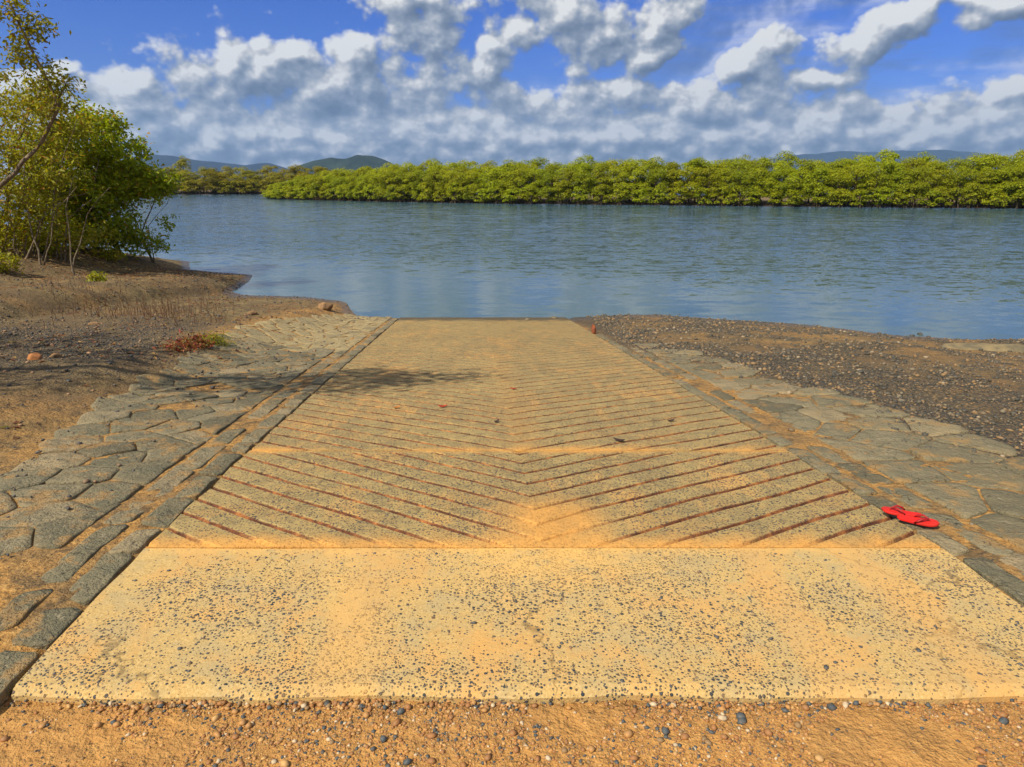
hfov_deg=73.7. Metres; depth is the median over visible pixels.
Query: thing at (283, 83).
sky
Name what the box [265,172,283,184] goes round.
bank tree
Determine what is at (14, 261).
plant
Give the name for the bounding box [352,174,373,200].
mangrove tree
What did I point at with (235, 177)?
bank tree
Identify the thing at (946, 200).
mangrove bush
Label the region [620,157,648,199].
mangrove tree
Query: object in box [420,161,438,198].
mangrove tree
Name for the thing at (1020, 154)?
mangrove tree
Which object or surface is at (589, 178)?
mangrove tree
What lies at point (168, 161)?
distant hills
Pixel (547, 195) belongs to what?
mangrove bush
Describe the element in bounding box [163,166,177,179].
bank tree
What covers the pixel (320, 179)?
mangrove tree
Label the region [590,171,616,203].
mangrove tree
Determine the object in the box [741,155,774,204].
mangrove tree
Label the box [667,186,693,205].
mangrove bush
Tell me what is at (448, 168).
mangrove tree
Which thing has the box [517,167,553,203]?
mangrove tree
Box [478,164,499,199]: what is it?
mangrove tree
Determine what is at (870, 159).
mangrove tree
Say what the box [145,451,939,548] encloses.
boat ramp
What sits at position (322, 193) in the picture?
mangrove bush
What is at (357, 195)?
mangrove bush
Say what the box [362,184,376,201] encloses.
mangrove bush
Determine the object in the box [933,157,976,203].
mangrove tree
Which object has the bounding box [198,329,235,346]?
plant
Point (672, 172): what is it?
mangrove tree
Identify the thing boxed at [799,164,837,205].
mangrove tree
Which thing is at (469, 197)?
mangrove bush
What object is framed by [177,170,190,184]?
bank tree
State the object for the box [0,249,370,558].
bank gravel
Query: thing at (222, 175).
bank tree
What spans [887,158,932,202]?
mangrove tree
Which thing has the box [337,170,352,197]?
mangrove tree
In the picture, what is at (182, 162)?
bank tree
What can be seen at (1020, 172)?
mangrove tree
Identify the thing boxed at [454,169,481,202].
mangrove tree
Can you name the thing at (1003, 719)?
track gravel
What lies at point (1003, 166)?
mangrove tree
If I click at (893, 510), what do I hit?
flip flop
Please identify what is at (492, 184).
mangrove tree
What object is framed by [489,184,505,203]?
mangrove bush
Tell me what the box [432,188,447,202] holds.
mangrove bush
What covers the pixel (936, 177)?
mangrove tree
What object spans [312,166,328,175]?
bank tree
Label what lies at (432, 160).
mangrove tree
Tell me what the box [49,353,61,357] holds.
stone
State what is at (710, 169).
mangrove tree
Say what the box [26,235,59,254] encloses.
plant
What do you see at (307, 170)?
bank tree
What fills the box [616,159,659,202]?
mangrove tree
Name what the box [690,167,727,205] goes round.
mangrove tree
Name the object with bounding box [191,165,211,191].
bank tree
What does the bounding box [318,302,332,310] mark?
boulder
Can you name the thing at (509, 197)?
mangrove bush
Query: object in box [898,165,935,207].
mangrove tree
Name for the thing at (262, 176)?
bank tree
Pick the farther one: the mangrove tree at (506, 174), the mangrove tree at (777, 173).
the mangrove tree at (506, 174)
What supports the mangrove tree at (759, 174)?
on the ground
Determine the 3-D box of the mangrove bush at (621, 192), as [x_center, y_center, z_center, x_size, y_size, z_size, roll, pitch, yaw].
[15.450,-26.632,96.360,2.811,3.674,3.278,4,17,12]
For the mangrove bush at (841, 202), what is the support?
on the ground
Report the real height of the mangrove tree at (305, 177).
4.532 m
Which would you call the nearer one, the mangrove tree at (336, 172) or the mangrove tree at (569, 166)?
the mangrove tree at (569, 166)
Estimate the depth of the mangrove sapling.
22.14 m
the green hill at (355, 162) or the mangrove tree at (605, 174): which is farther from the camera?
the green hill at (355, 162)
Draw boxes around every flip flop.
[881,505,920,516]
[897,514,939,526]
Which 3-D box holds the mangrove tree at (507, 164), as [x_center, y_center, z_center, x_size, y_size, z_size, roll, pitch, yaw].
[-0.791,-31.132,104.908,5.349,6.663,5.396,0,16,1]
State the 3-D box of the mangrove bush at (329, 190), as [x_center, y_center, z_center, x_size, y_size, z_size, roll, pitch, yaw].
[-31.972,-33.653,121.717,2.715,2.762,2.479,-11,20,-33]
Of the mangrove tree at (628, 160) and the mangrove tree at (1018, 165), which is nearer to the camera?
the mangrove tree at (1018, 165)
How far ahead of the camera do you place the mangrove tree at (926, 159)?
96.33 m
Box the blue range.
[681,150,1002,183]
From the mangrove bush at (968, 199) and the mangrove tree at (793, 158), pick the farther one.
the mangrove tree at (793, 158)
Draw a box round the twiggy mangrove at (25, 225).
[0,75,126,274]
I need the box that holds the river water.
[0,187,1023,339]
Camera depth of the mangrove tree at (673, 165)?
96.41 m
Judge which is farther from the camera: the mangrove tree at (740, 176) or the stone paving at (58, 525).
the mangrove tree at (740, 176)
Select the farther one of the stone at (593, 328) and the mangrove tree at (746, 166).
the mangrove tree at (746, 166)
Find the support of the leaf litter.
on the ground
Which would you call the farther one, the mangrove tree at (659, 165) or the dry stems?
the mangrove tree at (659, 165)
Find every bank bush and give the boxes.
[177,181,197,194]
[191,178,205,193]
[206,182,222,193]
[217,180,236,194]
[232,180,250,193]
[246,179,261,193]
[258,178,273,193]
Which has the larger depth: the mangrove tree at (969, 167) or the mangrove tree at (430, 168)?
the mangrove tree at (430, 168)
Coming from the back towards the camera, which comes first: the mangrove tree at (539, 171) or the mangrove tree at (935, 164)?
the mangrove tree at (539, 171)
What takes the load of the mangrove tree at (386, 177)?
on the ground
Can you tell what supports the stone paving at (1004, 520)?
on the ground
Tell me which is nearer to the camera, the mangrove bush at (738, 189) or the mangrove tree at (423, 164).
the mangrove bush at (738, 189)
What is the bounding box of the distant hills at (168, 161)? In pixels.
[108,154,287,182]
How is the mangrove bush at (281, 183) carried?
on the ground
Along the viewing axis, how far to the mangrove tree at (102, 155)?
20.32 m
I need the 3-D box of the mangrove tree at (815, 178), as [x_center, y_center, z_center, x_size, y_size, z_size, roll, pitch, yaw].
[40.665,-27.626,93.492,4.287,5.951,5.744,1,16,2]
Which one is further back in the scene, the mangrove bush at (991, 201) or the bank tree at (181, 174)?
the bank tree at (181, 174)
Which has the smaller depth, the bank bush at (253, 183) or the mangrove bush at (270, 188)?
the mangrove bush at (270, 188)
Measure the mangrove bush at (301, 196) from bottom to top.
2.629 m
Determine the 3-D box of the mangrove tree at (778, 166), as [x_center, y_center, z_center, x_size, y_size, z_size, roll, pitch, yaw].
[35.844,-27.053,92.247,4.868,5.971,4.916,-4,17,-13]
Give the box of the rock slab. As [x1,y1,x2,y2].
[940,343,1023,351]
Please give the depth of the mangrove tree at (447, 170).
109.38 m
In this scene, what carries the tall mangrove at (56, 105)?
on the ground
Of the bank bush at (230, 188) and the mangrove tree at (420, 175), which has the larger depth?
the bank bush at (230, 188)
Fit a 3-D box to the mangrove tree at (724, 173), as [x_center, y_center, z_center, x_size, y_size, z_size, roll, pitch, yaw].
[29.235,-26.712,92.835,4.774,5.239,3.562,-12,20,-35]
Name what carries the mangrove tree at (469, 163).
on the ground
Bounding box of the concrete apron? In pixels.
[11,548,1023,704]
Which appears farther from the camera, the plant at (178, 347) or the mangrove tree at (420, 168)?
the mangrove tree at (420, 168)
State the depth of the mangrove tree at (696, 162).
94.51 m
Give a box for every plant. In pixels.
[0,232,45,247]
[0,252,24,273]
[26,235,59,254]
[85,245,127,261]
[85,271,108,281]
[152,336,202,353]
[172,327,214,349]
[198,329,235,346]
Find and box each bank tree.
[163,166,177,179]
[171,155,191,174]
[172,171,196,192]
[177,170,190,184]
[184,172,202,192]
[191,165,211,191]
[197,169,220,193]
[203,167,222,185]
[214,171,235,192]
[219,165,238,191]
[224,176,244,193]
[231,166,252,186]
[235,173,261,191]
[254,174,268,191]
[256,165,278,183]
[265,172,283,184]
[275,168,290,179]
[279,173,297,180]
[287,165,302,177]
[295,167,312,174]
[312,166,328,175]
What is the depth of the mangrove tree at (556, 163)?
104.12 m
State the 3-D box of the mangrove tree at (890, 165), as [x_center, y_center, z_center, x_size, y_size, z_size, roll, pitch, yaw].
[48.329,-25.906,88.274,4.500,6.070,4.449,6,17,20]
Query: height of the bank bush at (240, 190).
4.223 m
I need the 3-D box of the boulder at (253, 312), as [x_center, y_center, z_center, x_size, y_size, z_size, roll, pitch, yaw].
[-4.927,-1.333,12.960,0.175,0.101,0.157,-13,21,-39]
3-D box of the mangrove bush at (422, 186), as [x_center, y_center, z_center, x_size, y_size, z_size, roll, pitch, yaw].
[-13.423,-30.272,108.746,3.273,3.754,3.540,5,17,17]
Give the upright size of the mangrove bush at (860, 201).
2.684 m
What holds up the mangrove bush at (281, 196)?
on the ground
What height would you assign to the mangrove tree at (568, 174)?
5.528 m
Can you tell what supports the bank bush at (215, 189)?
on the ground
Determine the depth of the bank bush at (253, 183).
190.17 m
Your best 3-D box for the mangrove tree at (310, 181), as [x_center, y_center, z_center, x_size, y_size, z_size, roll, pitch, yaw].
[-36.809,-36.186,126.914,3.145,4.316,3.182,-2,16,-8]
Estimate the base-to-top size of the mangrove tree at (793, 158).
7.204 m
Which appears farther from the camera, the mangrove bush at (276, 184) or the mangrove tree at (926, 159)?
the mangrove bush at (276, 184)
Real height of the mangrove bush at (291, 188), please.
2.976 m
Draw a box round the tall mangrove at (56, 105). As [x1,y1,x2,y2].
[0,0,87,188]
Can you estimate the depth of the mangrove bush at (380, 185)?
113.96 m
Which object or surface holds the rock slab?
on the ground
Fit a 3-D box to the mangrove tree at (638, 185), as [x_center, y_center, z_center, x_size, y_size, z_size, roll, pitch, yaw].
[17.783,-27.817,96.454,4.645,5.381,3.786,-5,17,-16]
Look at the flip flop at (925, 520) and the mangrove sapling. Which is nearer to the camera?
the flip flop at (925, 520)
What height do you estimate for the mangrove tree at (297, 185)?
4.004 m
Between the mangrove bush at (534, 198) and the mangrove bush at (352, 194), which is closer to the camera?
the mangrove bush at (534, 198)
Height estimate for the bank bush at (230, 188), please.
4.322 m
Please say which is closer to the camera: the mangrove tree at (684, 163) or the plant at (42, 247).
the plant at (42, 247)
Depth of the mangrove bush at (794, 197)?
88.53 m
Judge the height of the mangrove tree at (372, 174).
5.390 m
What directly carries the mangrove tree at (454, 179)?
on the ground
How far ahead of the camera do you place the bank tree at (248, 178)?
191.19 m
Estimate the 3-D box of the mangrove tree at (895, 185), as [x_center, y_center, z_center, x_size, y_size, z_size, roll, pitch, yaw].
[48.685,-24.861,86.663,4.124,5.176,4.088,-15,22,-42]
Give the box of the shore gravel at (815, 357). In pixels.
[586,313,1023,524]
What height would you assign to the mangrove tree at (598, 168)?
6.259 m
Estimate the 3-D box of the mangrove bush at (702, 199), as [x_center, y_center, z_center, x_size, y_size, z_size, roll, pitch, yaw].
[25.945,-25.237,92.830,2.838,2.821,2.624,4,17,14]
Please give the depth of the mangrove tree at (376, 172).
117.88 m
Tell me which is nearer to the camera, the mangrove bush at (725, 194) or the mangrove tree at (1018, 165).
the mangrove tree at (1018, 165)
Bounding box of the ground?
[0,184,1023,766]
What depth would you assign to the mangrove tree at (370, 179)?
113.52 m
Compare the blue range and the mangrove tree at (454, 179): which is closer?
the mangrove tree at (454, 179)
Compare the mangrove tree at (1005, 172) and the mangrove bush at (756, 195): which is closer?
the mangrove tree at (1005, 172)
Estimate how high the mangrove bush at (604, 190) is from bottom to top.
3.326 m
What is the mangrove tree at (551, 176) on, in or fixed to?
on the ground
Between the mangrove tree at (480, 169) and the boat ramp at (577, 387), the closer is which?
the boat ramp at (577, 387)
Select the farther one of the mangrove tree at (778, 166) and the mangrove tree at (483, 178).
the mangrove tree at (483, 178)
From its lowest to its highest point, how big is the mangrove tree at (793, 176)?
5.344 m
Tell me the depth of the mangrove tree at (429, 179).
107.69 m
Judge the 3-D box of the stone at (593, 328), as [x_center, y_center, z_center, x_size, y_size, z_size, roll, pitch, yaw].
[1.450,-0.953,12.109,0.093,0.211,0.086,0,16,0]
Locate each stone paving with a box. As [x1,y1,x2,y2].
[0,314,397,707]
[596,334,1023,606]
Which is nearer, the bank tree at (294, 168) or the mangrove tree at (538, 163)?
the mangrove tree at (538, 163)
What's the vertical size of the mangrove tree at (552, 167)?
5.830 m
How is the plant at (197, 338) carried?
on the ground
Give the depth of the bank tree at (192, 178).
189.18 m
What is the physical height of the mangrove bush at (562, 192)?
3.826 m
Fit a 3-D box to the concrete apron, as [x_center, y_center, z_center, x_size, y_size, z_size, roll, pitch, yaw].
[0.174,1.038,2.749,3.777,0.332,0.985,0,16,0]
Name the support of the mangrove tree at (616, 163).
on the ground
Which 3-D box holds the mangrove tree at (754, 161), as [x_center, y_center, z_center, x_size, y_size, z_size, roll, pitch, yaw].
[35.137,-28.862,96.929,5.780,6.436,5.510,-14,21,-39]
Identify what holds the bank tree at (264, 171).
on the ground
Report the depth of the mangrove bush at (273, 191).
133.95 m
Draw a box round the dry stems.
[22,269,255,332]
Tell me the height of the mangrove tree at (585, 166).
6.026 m
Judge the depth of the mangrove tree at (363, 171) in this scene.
119.74 m
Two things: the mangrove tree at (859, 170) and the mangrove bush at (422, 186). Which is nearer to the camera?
the mangrove tree at (859, 170)
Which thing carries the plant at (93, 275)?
on the ground
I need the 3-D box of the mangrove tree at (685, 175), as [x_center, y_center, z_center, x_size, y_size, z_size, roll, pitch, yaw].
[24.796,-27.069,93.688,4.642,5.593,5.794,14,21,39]
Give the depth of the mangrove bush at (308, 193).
126.51 m
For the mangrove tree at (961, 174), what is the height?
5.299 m
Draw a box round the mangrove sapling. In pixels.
[109,181,183,262]
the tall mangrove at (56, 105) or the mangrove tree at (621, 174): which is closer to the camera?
the tall mangrove at (56, 105)
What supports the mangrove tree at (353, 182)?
on the ground
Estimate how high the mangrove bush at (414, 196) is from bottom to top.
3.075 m
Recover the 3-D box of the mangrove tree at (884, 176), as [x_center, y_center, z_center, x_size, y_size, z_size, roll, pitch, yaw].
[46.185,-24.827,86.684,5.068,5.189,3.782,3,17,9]
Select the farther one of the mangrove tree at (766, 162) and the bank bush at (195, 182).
the bank bush at (195, 182)
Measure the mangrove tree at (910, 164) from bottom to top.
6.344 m
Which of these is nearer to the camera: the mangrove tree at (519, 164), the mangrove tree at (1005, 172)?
the mangrove tree at (1005, 172)
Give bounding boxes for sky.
[0,0,1023,183]
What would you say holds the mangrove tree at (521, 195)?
on the ground
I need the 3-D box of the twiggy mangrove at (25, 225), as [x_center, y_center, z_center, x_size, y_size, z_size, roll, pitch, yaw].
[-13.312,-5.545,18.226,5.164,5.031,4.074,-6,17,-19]
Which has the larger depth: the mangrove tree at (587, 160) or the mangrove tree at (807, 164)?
the mangrove tree at (587, 160)
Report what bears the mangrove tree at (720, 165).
on the ground
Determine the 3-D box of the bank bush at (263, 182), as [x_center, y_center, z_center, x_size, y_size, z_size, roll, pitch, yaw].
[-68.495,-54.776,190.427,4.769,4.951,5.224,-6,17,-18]
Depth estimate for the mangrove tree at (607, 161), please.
101.22 m
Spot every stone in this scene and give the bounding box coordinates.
[27,352,41,359]
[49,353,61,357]
[591,324,595,333]
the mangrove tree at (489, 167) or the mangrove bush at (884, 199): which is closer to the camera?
the mangrove bush at (884, 199)
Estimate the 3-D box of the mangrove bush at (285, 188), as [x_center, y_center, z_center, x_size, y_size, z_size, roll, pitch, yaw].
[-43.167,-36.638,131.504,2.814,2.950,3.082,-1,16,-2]
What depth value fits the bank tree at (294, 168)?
194.88 m
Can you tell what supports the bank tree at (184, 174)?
on the ground
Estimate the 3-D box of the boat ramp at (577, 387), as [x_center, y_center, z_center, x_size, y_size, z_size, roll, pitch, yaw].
[-0.394,-0.617,11.494,3.731,1.719,13.855,-1,16,-4]
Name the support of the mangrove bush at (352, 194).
on the ground
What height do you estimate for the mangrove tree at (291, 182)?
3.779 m
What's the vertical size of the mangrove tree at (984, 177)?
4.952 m
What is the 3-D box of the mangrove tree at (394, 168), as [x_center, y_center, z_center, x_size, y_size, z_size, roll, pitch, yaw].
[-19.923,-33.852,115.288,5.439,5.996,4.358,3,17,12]
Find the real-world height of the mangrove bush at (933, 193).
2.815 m
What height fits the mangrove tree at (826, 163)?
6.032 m
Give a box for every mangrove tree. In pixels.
[1,98,184,251]
[283,180,296,197]
[293,178,305,199]
[299,180,309,198]
[301,174,316,183]
[305,177,319,199]
[315,175,327,199]
[317,170,331,196]
[321,174,335,194]
[326,176,344,199]
[327,167,348,198]
[336,176,349,199]
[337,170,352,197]
[342,175,359,200]
[343,171,359,198]
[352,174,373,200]
[357,166,374,198]
[358,170,378,200]
[367,167,383,197]
[368,174,387,200]
[376,168,405,201]
[378,162,400,193]
[381,166,402,187]
[388,168,414,201]
[392,165,417,200]
[399,172,419,201]
[401,161,414,193]
[408,168,428,202]
[411,165,427,195]
[418,160,444,199]
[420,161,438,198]
[421,167,448,202]
[425,158,443,181]
[433,161,460,197]
[433,169,463,202]
[436,166,452,199]
[447,161,476,200]
[448,166,473,202]
[451,159,477,179]
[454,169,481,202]
[462,163,490,200]
[472,169,497,202]
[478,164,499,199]
[481,160,497,171]
[482,165,516,202]
[489,158,520,187]
[496,170,519,203]
[504,167,534,202]
[508,162,535,200]
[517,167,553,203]
[521,163,544,201]
[526,157,549,198]
[534,168,566,203]
[536,164,564,199]
[544,161,563,198]
[552,168,578,204]
[553,161,583,201]
[565,169,600,204]
[574,154,598,200]
[575,162,594,200]
[589,161,618,201]
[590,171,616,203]
[594,158,627,200]
[605,167,631,203]
[607,159,633,202]
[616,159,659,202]
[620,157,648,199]
[625,168,650,203]
[637,155,671,202]
[640,167,668,204]
[657,168,684,204]
[661,161,688,202]
[674,165,709,204]
[681,156,711,202]
[681,162,693,200]
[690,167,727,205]
[695,158,734,202]
[697,159,725,200]
[709,167,739,204]
[717,156,754,187]
[718,159,754,203]
[726,169,758,205]
[737,153,750,199]
[739,157,777,199]
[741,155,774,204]
[744,167,777,204]
[762,161,793,204]
[764,167,791,204]
[765,150,800,200]
[780,167,819,206]
[784,158,816,204]
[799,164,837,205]
[801,159,821,202]
[801,159,840,203]
[819,167,855,206]
[823,159,857,201]
[829,157,858,202]
[832,163,877,206]
[844,153,882,201]
[848,154,889,204]
[857,167,894,206]
[865,159,904,205]
[868,148,899,201]
[877,167,912,206]
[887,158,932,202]
[890,156,931,204]
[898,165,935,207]
[910,150,936,200]
[913,167,957,206]
[914,160,951,203]
[919,159,952,200]
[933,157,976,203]
[938,165,979,207]
[953,160,975,201]
[963,152,1002,205]
[967,152,1015,188]
[971,167,999,207]
[984,160,1021,202]
[984,165,1023,208]
[992,154,1023,199]
[1004,164,1023,208]
[1005,160,1023,205]
[1013,149,1023,166]
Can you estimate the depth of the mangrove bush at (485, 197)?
103.17 m
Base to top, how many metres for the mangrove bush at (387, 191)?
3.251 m
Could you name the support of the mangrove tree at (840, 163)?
on the ground
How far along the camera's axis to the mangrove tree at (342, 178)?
120.25 m
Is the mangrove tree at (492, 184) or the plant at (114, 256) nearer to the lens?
the plant at (114, 256)
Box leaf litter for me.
[0,244,344,439]
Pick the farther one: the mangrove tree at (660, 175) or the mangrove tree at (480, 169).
the mangrove tree at (480, 169)
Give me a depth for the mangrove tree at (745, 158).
99.79 m
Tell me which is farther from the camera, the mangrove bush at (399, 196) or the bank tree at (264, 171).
the bank tree at (264, 171)
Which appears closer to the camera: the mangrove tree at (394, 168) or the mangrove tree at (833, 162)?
the mangrove tree at (833, 162)
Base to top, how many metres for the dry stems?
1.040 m
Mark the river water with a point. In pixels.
(952, 273)
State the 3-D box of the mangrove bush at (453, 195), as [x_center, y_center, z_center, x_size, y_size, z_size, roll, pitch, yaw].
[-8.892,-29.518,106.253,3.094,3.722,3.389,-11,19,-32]
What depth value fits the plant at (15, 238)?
18.91 m
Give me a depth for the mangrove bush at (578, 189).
97.51 m
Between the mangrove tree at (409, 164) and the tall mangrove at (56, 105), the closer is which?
the tall mangrove at (56, 105)
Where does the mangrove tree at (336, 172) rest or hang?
on the ground
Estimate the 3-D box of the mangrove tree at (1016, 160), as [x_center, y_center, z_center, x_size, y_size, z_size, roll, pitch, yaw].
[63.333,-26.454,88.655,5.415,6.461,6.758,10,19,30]
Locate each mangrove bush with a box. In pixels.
[266,184,274,195]
[269,182,279,195]
[270,188,280,198]
[273,190,285,198]
[275,181,286,198]
[280,185,291,198]
[285,185,296,199]
[291,187,304,199]
[299,187,317,199]
[309,181,321,199]
[318,186,332,199]
[325,187,337,200]
[335,184,350,200]
[345,185,356,200]
[350,184,366,200]
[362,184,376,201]
[372,182,385,201]
[383,185,398,201]
[393,187,410,201]
[410,185,424,201]
[416,181,436,202]
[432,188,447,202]
[446,181,465,202]
[462,184,476,202]
[475,189,492,203]
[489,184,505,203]
[502,187,522,203]
[523,186,543,203]
[541,187,557,203]
[551,180,572,204]
[570,183,588,204]
[591,184,613,204]
[612,181,630,204]
[628,188,652,204]
[647,188,670,205]
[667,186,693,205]
[692,187,711,205]
[710,185,732,205]
[728,185,749,205]
[744,189,765,205]
[765,188,783,206]
[783,189,806,206]
[806,181,828,206]
[828,188,854,206]
[847,188,874,206]
[871,186,891,207]
[888,183,917,207]
[915,188,944,207]
[932,185,958,207]
[956,181,984,207]
[977,188,1008,208]
[1004,182,1023,208]
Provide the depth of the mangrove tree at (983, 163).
84.91 m
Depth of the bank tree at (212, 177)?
188.19 m
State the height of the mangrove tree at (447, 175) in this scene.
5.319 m
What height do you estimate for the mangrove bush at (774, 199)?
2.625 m
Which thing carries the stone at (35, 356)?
on the ground
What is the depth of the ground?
4.14 m
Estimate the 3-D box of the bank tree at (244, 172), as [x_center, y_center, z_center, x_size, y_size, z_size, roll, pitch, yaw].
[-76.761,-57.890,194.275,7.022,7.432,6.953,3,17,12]
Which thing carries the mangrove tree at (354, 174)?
on the ground
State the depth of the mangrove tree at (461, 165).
107.98 m
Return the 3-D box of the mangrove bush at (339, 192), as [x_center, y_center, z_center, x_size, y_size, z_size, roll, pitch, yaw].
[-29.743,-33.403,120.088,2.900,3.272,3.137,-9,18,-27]
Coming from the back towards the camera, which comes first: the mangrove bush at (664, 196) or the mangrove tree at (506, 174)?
the mangrove tree at (506, 174)
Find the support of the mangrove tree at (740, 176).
on the ground
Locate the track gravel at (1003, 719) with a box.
[0,696,1023,766]
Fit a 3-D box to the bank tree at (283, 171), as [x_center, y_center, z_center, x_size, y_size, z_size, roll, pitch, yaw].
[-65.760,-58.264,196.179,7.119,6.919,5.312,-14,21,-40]
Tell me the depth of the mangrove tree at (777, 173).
89.78 m
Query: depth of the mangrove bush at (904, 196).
84.83 m
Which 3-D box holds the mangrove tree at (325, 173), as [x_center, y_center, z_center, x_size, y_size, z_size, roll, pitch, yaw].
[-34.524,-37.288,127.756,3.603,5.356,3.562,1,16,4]
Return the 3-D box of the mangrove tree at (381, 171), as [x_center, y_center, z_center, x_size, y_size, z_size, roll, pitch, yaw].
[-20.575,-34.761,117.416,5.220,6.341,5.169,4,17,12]
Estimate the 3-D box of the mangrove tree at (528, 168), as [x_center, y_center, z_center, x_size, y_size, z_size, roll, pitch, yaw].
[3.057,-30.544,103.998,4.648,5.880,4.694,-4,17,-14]
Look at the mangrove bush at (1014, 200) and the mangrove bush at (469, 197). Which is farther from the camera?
the mangrove bush at (469, 197)
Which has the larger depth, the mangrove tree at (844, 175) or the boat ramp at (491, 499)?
the mangrove tree at (844, 175)
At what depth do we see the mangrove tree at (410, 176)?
110.23 m
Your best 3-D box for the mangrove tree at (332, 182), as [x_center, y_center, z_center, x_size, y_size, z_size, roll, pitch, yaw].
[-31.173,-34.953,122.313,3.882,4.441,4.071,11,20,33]
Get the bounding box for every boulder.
[247,310,257,314]
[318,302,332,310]
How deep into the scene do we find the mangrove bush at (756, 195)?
90.11 m
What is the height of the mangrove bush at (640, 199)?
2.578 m
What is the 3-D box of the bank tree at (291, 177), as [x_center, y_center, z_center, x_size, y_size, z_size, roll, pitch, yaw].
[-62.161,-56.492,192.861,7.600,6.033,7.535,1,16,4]
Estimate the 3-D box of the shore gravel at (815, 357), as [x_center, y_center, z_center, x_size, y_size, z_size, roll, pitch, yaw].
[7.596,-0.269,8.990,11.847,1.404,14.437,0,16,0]
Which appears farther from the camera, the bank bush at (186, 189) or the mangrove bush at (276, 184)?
the bank bush at (186, 189)
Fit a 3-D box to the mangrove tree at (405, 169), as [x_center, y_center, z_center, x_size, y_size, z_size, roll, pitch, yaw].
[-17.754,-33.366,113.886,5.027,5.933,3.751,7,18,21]
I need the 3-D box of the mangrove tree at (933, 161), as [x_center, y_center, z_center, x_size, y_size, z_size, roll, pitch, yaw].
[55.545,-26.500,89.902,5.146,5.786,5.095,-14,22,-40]
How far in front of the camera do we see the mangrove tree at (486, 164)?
108.59 m
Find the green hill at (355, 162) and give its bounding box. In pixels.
[261,155,394,180]
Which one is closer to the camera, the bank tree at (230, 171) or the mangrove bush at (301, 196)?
the mangrove bush at (301, 196)
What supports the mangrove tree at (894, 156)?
on the ground
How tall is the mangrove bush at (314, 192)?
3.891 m
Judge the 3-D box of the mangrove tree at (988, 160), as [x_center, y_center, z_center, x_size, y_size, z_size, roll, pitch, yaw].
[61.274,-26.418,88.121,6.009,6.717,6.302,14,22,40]
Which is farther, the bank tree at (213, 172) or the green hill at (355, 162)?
the green hill at (355, 162)
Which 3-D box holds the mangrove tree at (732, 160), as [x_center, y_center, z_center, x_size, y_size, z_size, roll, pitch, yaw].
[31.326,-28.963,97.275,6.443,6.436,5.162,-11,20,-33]
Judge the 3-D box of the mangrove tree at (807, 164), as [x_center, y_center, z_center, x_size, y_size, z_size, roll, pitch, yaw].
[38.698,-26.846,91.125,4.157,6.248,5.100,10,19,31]
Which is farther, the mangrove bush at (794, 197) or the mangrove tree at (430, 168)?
the mangrove tree at (430, 168)
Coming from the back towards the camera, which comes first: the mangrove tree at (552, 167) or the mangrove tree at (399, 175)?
the mangrove tree at (399, 175)
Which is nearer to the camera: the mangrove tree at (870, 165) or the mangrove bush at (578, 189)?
the mangrove tree at (870, 165)
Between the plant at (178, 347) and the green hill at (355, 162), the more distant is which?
the green hill at (355, 162)
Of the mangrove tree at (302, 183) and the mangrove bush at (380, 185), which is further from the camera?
the mangrove tree at (302, 183)
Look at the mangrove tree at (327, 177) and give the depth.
123.25 m

